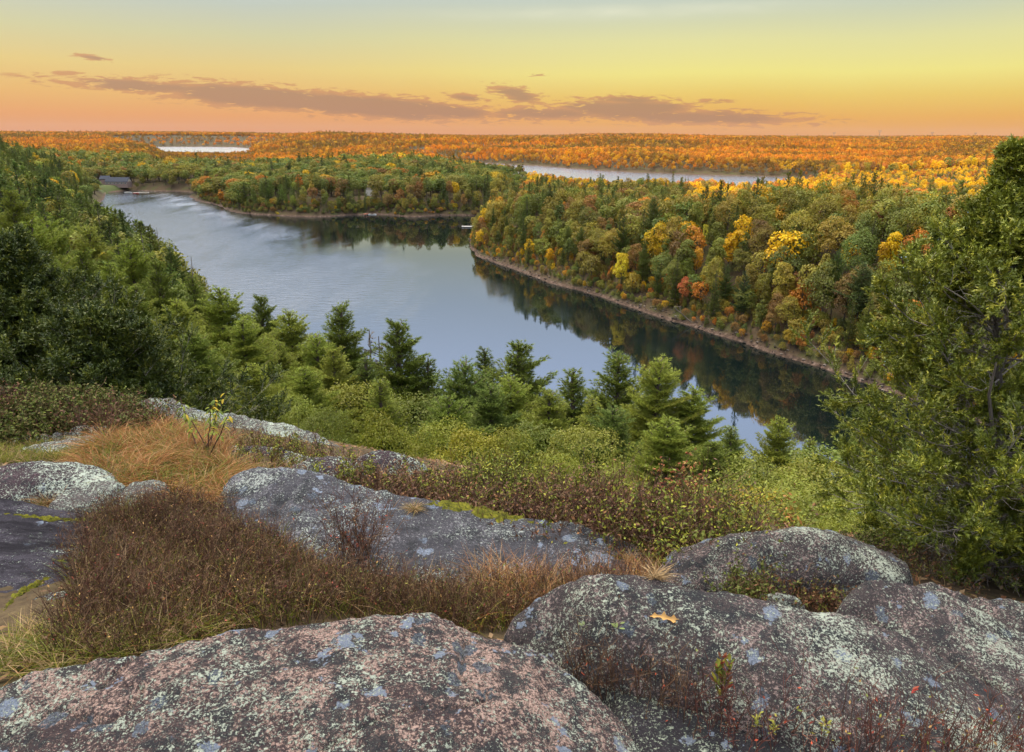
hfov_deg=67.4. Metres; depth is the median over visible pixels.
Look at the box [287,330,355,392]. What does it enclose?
pine tree
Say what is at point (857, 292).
broadleaf tree
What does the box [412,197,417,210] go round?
broadleaf tree
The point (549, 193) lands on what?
pine tree
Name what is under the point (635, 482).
broadleaf tree
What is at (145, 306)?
pine tree
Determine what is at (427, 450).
bush
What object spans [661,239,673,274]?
broadleaf tree
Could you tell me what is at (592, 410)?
pine tree
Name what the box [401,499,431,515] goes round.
grass tuft
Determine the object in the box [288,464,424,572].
bare shrub
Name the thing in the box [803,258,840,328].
broadleaf tree
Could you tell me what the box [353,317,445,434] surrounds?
pine tree
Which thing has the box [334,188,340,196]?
broadleaf tree
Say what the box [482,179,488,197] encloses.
pine tree
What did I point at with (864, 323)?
pine tree
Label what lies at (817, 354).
broadleaf tree
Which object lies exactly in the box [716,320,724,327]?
broadleaf tree
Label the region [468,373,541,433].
pine tree
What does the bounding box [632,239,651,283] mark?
pine tree
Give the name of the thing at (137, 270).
pine tree
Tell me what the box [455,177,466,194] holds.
broadleaf tree
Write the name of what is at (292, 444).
brush
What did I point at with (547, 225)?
broadleaf tree
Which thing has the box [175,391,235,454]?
sapling
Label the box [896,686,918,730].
leafy sprig
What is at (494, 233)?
broadleaf tree
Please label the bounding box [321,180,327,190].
broadleaf tree
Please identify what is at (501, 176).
broadleaf tree
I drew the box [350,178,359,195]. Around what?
broadleaf tree
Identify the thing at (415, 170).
broadleaf tree
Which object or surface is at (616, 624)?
leafy sprig
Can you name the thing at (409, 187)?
broadleaf tree
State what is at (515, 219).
broadleaf tree
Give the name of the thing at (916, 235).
broadleaf tree
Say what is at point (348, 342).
pine tree
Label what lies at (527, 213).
pine tree
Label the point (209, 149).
distant lake
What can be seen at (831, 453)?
leafy shrub
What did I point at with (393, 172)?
broadleaf tree
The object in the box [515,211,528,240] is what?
pine tree
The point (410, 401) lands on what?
bush
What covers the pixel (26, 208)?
pine tree
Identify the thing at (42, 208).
pine tree
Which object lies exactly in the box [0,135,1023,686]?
ground
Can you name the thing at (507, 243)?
broadleaf tree
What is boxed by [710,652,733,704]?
leafy sprig
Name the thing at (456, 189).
broadleaf tree
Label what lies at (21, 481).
boulder
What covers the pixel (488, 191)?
pine tree
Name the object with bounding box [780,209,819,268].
broadleaf tree
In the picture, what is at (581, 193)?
broadleaf tree
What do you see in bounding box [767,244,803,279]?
broadleaf tree
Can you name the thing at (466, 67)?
sky
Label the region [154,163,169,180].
broadleaf tree
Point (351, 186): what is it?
pine tree
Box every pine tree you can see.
[0,137,7,151]
[0,187,62,257]
[6,215,92,293]
[18,195,37,229]
[22,212,117,271]
[36,200,68,256]
[46,256,75,294]
[48,162,60,175]
[50,192,77,229]
[69,247,103,292]
[70,221,121,281]
[74,164,83,180]
[91,260,163,327]
[92,203,115,242]
[102,241,119,266]
[107,239,170,306]
[125,283,158,331]
[133,259,185,333]
[151,298,223,381]
[156,246,190,284]
[169,329,242,411]
[181,273,217,329]
[191,284,281,366]
[208,317,316,411]
[224,362,303,428]
[236,192,241,206]
[239,182,248,201]
[243,293,288,354]
[249,187,256,201]
[257,181,265,195]
[261,308,336,375]
[263,175,267,196]
[263,338,300,388]
[266,180,274,196]
[276,192,280,206]
[278,184,284,202]
[284,194,290,209]
[284,365,378,445]
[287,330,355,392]
[295,172,302,197]
[308,346,367,429]
[320,300,386,377]
[329,179,333,192]
[339,353,415,448]
[344,184,350,204]
[345,175,353,194]
[350,376,419,453]
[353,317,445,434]
[402,353,444,424]
[402,393,517,467]
[413,356,492,433]
[440,181,446,203]
[445,192,448,210]
[465,381,542,468]
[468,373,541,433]
[470,193,475,210]
[474,345,500,390]
[480,339,558,419]
[481,170,492,192]
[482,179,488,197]
[485,182,490,201]
[486,192,495,207]
[489,208,496,229]
[513,385,576,477]
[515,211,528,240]
[518,222,527,249]
[521,199,529,239]
[526,183,533,203]
[544,182,553,202]
[553,366,589,430]
[558,395,604,465]
[559,213,565,249]
[561,402,669,494]
[563,226,574,263]
[568,346,650,441]
[573,227,586,268]
[590,413,732,497]
[610,215,634,263]
[614,353,715,474]
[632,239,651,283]
[634,208,653,264]
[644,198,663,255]
[649,383,749,482]
[652,263,662,298]
[666,256,683,305]
[674,439,743,509]
[704,271,722,320]
[717,264,735,298]
[717,424,757,501]
[730,270,754,319]
[745,414,800,509]
[783,436,822,523]
[824,248,846,318]
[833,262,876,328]
[841,300,858,353]
[854,296,879,360]
[859,223,877,270]
[863,213,878,267]
[915,212,935,258]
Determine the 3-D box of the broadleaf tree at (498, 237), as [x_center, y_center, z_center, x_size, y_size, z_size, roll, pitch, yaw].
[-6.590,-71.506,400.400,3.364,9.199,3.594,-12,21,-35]
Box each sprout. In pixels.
[751,711,763,738]
[768,713,779,743]
[819,716,831,744]
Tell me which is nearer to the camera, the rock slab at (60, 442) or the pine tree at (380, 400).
the rock slab at (60, 442)
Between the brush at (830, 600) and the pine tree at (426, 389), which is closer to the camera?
the brush at (830, 600)
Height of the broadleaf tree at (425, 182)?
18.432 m
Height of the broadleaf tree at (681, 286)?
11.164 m
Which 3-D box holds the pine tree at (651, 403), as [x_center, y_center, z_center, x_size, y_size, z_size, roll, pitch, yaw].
[7.269,3.720,37.936,7.508,10.103,7.831,10,20,27]
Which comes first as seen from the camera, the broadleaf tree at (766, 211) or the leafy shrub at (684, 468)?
the leafy shrub at (684, 468)
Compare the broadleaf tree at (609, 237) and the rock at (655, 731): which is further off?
the broadleaf tree at (609, 237)
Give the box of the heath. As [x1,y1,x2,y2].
[23,472,661,663]
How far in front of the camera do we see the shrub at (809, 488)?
21.00 m
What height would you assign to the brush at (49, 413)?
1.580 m
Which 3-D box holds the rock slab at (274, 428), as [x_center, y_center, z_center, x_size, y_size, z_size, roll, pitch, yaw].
[-3.184,0.842,8.818,2.901,0.966,0.630,5,18,14]
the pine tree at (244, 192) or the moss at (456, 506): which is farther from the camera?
the pine tree at (244, 192)
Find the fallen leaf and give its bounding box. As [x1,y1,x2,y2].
[650,612,678,622]
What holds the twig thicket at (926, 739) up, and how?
on the boulder at (741, 629)
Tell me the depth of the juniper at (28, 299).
14.35 m
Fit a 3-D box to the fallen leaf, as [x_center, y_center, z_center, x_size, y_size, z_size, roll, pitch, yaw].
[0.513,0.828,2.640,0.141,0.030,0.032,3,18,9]
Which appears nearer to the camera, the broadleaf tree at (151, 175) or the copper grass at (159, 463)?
the copper grass at (159, 463)
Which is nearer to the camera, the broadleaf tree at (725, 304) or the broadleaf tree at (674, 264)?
the broadleaf tree at (725, 304)
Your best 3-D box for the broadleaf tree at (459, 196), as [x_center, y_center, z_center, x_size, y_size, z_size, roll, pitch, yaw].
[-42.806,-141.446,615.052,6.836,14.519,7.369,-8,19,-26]
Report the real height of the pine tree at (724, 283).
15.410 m
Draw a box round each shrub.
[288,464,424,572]
[644,448,731,508]
[705,450,810,519]
[736,480,868,531]
[759,492,803,526]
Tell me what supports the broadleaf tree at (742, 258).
on the ground at (22, 603)
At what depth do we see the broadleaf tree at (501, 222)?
403.69 m
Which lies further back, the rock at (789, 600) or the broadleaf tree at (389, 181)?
the broadleaf tree at (389, 181)
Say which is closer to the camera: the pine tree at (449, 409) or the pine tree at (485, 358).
the pine tree at (449, 409)
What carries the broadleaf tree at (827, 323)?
on the ground at (22, 603)
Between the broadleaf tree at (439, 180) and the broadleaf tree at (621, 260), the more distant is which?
the broadleaf tree at (439, 180)
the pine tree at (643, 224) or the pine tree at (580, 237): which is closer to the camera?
the pine tree at (643, 224)
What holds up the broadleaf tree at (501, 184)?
on the ground at (22, 603)
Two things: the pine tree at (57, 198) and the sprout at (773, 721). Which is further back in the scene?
the pine tree at (57, 198)
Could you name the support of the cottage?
on the ground at (22, 603)
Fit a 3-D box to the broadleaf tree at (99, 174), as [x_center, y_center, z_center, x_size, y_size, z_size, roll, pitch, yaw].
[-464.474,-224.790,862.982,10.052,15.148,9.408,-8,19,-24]
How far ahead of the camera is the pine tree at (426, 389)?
48.02 m
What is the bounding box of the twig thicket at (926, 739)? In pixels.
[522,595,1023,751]
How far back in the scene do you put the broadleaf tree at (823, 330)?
220.96 m
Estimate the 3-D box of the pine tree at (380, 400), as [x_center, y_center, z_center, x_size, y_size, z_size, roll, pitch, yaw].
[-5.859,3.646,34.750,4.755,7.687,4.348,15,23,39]
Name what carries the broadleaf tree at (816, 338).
on the ground at (22, 603)
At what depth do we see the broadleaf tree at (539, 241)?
355.01 m
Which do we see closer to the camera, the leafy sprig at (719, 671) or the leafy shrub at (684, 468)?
the leafy sprig at (719, 671)
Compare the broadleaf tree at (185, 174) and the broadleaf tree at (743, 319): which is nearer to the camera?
the broadleaf tree at (743, 319)
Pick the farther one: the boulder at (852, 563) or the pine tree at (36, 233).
the pine tree at (36, 233)
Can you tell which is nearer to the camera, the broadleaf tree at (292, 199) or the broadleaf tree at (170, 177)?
the broadleaf tree at (292, 199)
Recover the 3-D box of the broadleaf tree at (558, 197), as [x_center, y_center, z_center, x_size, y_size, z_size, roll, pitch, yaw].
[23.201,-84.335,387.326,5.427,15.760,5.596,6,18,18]
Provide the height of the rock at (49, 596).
0.490 m
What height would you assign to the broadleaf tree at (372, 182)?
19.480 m
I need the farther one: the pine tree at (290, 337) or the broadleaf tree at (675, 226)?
the broadleaf tree at (675, 226)
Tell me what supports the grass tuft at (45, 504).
on the ground at (22, 603)
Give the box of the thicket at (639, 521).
[303,437,827,572]
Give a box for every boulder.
[0,460,118,503]
[0,612,640,751]
[290,456,351,480]
[349,450,428,488]
[503,574,1023,751]
[659,526,912,604]
[836,579,1023,701]
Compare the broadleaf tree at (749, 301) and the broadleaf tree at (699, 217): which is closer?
the broadleaf tree at (749, 301)
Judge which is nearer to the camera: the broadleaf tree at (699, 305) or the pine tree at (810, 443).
the pine tree at (810, 443)
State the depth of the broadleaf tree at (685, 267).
274.67 m
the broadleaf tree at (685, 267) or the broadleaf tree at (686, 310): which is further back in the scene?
the broadleaf tree at (685, 267)
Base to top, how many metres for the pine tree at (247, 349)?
6.199 m
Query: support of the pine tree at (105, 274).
on the ground at (22, 603)
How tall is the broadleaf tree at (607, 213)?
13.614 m
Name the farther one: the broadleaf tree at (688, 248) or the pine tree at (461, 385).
the broadleaf tree at (688, 248)
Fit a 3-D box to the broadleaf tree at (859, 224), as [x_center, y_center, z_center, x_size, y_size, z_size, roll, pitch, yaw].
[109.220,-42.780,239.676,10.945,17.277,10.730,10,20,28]
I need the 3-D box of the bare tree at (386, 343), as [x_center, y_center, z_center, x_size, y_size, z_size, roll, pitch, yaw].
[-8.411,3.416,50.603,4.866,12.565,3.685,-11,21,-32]
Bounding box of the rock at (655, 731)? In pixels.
[603,691,792,751]
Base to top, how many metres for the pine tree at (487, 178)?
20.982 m
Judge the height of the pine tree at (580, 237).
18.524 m
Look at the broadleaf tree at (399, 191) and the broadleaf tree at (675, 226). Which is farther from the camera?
the broadleaf tree at (399, 191)
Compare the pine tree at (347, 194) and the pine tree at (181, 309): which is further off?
the pine tree at (347, 194)
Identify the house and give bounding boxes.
[99,176,131,187]
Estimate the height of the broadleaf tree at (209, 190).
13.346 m
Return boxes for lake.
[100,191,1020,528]
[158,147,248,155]
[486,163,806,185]
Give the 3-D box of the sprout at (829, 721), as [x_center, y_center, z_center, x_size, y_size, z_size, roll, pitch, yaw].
[0.952,1.084,2.343,0.042,0.115,0.040,0,17,0]
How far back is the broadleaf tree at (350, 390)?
35.38 m
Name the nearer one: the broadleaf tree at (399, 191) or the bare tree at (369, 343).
the bare tree at (369, 343)
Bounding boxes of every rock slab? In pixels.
[0,498,97,592]
[9,425,116,442]
[19,435,99,451]
[141,398,339,446]
[218,467,663,583]
[227,445,307,464]
[916,582,1023,632]
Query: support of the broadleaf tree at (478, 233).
on the ground at (22, 603)
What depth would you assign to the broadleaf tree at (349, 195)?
610.26 m
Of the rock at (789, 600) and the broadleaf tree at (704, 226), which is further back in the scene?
the broadleaf tree at (704, 226)
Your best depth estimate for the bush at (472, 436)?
20.32 m
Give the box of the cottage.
[365,185,377,195]
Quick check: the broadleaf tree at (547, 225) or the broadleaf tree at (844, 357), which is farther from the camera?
the broadleaf tree at (547, 225)
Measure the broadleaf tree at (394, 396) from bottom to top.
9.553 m
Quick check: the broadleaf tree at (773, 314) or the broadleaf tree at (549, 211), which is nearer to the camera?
the broadleaf tree at (773, 314)
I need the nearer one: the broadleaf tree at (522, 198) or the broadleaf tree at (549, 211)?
the broadleaf tree at (549, 211)
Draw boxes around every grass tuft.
[0,614,82,674]
[23,488,63,506]
[27,622,110,663]
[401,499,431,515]
[615,548,641,567]
[641,558,680,581]
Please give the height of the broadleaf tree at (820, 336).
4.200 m
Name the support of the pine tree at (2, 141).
on the ground at (22, 603)
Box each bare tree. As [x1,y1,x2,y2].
[361,330,377,368]
[367,336,395,389]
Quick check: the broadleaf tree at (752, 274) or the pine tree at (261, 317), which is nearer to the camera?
the pine tree at (261, 317)
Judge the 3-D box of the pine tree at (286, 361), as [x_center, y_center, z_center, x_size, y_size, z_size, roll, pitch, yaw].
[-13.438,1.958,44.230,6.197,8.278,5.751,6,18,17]
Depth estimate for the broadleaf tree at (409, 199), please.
602.96 m
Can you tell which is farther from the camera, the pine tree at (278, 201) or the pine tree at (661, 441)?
the pine tree at (278, 201)
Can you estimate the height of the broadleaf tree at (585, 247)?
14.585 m
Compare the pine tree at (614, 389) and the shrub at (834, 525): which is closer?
the shrub at (834, 525)
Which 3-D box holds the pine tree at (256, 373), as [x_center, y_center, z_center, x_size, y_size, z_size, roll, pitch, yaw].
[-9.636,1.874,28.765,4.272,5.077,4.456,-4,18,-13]
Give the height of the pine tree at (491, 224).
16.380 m
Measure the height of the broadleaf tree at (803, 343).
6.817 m
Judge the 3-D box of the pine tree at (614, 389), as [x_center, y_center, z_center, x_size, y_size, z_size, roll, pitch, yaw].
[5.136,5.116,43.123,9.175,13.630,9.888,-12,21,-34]
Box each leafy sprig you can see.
[578,621,585,649]
[611,622,624,659]
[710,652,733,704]
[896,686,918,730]
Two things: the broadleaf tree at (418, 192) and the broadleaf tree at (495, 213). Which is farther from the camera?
the broadleaf tree at (418, 192)
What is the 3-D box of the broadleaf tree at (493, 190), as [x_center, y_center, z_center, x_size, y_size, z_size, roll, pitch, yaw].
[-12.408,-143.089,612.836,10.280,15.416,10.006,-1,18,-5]
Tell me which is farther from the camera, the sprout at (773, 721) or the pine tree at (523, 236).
the pine tree at (523, 236)
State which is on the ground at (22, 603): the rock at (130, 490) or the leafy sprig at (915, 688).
the rock at (130, 490)
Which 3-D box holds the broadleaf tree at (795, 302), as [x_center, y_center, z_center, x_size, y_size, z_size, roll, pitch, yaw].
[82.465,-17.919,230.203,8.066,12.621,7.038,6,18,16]
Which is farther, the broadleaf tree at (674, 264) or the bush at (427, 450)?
the broadleaf tree at (674, 264)
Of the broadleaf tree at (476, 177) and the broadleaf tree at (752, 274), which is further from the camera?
the broadleaf tree at (476, 177)
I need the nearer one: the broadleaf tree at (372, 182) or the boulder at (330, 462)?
the boulder at (330, 462)
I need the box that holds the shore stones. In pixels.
[468,239,905,397]
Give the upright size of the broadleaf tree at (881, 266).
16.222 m
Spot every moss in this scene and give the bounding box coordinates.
[1,577,49,612]
[4,513,77,521]
[420,499,533,523]
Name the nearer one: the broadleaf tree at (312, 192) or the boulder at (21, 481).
the boulder at (21, 481)
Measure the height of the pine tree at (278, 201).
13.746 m
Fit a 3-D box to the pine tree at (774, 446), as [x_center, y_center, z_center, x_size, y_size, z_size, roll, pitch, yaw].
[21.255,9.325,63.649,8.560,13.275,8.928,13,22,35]
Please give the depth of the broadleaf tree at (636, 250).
296.73 m
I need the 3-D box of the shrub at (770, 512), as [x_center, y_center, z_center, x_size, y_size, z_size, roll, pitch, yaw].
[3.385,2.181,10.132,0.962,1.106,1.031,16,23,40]
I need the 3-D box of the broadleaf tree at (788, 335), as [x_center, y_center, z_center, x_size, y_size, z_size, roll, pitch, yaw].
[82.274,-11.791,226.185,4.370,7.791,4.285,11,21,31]
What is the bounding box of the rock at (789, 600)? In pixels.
[757,592,805,609]
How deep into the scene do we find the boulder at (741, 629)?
2.60 m
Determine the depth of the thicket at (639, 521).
5.06 m
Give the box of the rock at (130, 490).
[117,480,170,505]
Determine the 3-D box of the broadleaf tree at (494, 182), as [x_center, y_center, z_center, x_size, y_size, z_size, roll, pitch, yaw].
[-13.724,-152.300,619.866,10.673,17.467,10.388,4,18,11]
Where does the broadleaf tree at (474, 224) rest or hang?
on the ground at (22, 603)
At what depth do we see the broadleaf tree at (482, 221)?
432.87 m
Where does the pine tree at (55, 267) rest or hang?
on the ground at (22, 603)
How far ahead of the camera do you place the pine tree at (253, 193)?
616.10 m
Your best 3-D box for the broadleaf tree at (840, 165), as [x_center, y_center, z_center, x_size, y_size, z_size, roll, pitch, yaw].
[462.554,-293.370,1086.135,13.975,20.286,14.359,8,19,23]
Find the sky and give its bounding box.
[0,0,1023,135]
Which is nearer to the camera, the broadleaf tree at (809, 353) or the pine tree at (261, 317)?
the pine tree at (261, 317)
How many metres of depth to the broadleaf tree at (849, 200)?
258.80 m
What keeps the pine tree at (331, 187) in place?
on the ground at (22, 603)
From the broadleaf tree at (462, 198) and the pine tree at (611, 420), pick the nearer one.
the pine tree at (611, 420)
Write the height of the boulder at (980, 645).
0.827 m
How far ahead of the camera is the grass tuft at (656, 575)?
2.83 m
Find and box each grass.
[0,417,310,507]
[36,412,266,511]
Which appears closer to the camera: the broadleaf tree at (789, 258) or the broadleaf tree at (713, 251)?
the broadleaf tree at (789, 258)
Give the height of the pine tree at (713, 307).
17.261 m
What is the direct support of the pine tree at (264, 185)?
on the ground at (22, 603)
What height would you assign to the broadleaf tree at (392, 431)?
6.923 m
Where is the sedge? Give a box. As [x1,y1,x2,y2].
[0,483,684,682]
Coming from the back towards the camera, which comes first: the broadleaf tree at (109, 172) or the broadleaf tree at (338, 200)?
the broadleaf tree at (109, 172)
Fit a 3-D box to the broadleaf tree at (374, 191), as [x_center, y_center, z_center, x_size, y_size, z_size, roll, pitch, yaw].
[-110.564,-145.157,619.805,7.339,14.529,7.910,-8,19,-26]
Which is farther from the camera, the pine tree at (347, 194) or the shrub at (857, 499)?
the pine tree at (347, 194)
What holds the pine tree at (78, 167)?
on the ground at (22, 603)
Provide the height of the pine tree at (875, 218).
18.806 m
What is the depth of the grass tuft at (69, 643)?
3.23 m
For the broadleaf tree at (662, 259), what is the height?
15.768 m
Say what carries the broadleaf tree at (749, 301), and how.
on the ground at (22, 603)
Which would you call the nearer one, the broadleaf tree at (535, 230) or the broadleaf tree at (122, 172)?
the broadleaf tree at (535, 230)
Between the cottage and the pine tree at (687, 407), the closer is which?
the pine tree at (687, 407)
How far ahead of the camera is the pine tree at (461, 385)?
43.99 m
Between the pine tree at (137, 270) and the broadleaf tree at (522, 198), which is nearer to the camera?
the pine tree at (137, 270)
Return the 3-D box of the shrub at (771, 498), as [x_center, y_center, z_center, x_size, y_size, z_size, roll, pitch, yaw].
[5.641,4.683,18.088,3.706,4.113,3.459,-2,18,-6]
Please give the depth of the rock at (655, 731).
2.42 m
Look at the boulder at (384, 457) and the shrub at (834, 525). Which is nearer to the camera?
the boulder at (384, 457)
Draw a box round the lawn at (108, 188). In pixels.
[99,185,120,193]
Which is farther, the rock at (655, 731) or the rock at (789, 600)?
the rock at (789, 600)
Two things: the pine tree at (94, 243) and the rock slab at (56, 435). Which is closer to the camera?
the rock slab at (56, 435)
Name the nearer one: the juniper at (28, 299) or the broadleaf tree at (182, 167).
the juniper at (28, 299)
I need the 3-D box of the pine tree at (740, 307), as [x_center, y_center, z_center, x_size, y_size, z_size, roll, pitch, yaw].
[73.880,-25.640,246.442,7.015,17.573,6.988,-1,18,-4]
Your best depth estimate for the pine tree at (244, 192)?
626.18 m
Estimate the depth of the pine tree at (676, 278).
270.84 m
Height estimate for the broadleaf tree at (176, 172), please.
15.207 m
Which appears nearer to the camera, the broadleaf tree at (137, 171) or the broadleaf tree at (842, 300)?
the broadleaf tree at (842, 300)
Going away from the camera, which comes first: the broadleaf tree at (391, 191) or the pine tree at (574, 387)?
the pine tree at (574, 387)
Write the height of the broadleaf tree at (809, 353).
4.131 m
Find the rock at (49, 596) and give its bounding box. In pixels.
[33,591,67,599]
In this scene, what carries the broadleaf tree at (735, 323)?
on the ground at (22, 603)
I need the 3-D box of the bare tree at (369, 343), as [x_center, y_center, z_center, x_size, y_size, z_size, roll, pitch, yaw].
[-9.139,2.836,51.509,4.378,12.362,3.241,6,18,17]
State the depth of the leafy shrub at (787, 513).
9.49 m
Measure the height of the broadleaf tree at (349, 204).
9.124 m
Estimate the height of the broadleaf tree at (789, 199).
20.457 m
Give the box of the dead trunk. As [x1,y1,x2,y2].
[670,306,691,321]
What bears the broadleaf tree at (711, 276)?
on the ground at (22, 603)
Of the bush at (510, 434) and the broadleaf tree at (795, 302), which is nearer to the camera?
the bush at (510, 434)
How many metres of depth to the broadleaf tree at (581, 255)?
321.97 m
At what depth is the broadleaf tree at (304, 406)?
25.58 m
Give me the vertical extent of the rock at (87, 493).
0.430 m
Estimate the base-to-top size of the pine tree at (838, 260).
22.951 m
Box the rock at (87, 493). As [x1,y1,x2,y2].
[49,481,125,513]
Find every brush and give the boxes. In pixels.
[0,368,184,445]
[176,411,365,466]
[703,548,877,612]
[830,513,1023,596]
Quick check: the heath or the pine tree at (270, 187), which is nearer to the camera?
the heath
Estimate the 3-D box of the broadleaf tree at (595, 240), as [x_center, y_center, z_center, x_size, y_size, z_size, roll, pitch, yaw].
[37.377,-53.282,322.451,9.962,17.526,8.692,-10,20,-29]
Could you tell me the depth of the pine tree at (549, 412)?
34.97 m
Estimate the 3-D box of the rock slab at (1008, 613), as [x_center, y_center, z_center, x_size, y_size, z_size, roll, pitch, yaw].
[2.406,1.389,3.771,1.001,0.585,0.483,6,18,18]
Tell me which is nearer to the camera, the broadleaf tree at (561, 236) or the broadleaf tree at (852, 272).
the broadleaf tree at (852, 272)
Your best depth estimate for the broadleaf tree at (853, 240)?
225.03 m
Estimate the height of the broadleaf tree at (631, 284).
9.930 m
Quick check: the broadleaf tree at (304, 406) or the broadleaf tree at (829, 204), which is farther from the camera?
the broadleaf tree at (829, 204)
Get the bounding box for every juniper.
[0,222,214,407]
[0,296,293,423]
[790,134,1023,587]
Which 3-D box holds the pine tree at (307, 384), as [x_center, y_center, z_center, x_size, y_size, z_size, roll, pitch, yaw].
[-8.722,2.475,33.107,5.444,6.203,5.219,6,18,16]
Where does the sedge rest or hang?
on the ground at (22, 603)
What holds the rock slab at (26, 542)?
on the ground at (22, 603)
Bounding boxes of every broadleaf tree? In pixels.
[61,170,75,183]
[94,169,102,177]
[104,167,121,176]
[115,169,128,176]
[126,166,135,178]
[133,168,147,183]
[146,168,160,182]
[149,172,156,184]
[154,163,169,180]
[169,175,176,186]
[170,169,181,182]
[175,164,192,180]
[180,170,190,180]
[201,183,211,195]
[206,178,225,191]
[217,190,223,203]
[226,192,236,204]
[277,393,341,441]
[290,195,296,204]
[299,404,352,443]
[307,187,317,198]
[308,181,314,198]
[312,173,322,195]
[317,379,390,443]
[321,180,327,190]
[321,194,326,204]
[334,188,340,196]
[335,169,349,176]
[335,177,348,197]
[336,196,341,210]
[346,191,354,201]
[346,202,353,209]
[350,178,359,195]
[356,170,366,191]
[357,405,422,456]
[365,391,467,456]
[367,176,383,197]
[370,188,378,197]
[376,168,388,173]
[382,194,393,209]
[387,187,393,205]
[387,391,412,437]
[388,178,397,193]
[391,169,401,175]
[394,188,405,201]
[401,165,419,174]
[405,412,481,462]
[406,184,415,194]
[406,193,413,207]
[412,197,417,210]
[415,186,420,205]
[422,176,430,198]
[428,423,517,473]
[431,197,437,207]
[435,175,445,191]
[453,183,458,193]
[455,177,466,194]
[455,190,460,208]
[461,194,466,203]
[464,175,486,190]
[471,217,481,241]
[473,191,482,206]
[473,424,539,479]
[475,216,485,228]
[475,229,483,245]
[480,227,489,238]
[485,203,499,222]
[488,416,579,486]
[489,177,500,189]
[490,188,500,195]
[490,223,499,241]
[495,172,512,191]
[496,230,501,240]
[497,180,505,192]
[497,213,505,234]
[502,235,511,248]
[507,224,514,239]
[508,200,527,229]
[517,193,531,212]
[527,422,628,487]
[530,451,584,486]
[532,222,543,244]
[534,236,551,257]
[541,218,555,243]
[545,208,555,224]
[546,219,566,240]
[554,193,562,213]
[556,226,572,246]
[575,192,584,221]
[576,239,596,259]
[576,250,590,279]
[578,206,601,227]
[580,253,600,275]
[583,195,596,227]
[585,220,600,234]
[586,460,646,496]
[590,228,607,259]
[597,205,617,223]
[598,228,621,265]
[613,252,629,290]
[615,476,650,496]
[623,271,640,291]
[627,243,642,270]
[640,284,645,292]
[641,221,669,268]
[650,250,673,291]
[657,214,684,259]
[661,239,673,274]
[661,259,683,302]
[673,239,696,277]
[676,276,693,305]
[680,257,694,278]
[680,273,702,298]
[681,308,690,314]
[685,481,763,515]
[687,201,704,248]
[695,302,701,312]
[700,255,725,298]
[703,224,708,249]
[704,316,708,325]
[706,237,726,276]
[709,222,726,245]
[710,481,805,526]
[713,192,746,245]
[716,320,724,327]
[720,301,731,313]
[724,306,734,316]
[730,322,740,333]
[732,248,753,283]
[733,287,757,318]
[735,189,752,226]
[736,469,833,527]
[737,231,753,267]
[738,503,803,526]
[739,314,748,323]
[740,263,759,294]
[746,196,767,248]
[746,218,768,271]
[748,223,776,278]
[752,204,778,260]
[755,273,771,302]
[761,334,767,340]
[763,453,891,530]
[764,291,790,333]
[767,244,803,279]
[771,187,803,235]
[772,261,796,299]
[774,295,801,335]
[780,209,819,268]
[783,325,795,347]
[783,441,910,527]
[793,233,814,273]
[795,330,806,348]
[802,192,843,253]
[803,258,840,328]
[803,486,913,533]
[806,348,812,357]
[813,335,818,342]
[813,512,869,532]
[814,213,857,264]
[815,346,822,358]
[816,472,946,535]
[817,335,827,343]
[819,311,830,324]
[819,318,833,330]
[819,327,829,336]
[828,333,839,347]
[830,202,865,253]
[832,273,858,324]
[836,162,843,170]
[836,264,873,317]
[838,189,858,224]
[839,227,880,273]
[841,354,847,364]
[842,211,882,265]
[846,279,870,331]
[847,361,854,370]
[861,292,885,327]
[863,162,870,169]
[867,258,901,293]
[870,161,875,171]
[876,231,904,276]
[882,206,928,274]
[892,163,898,169]
[899,227,940,273]
[971,157,977,164]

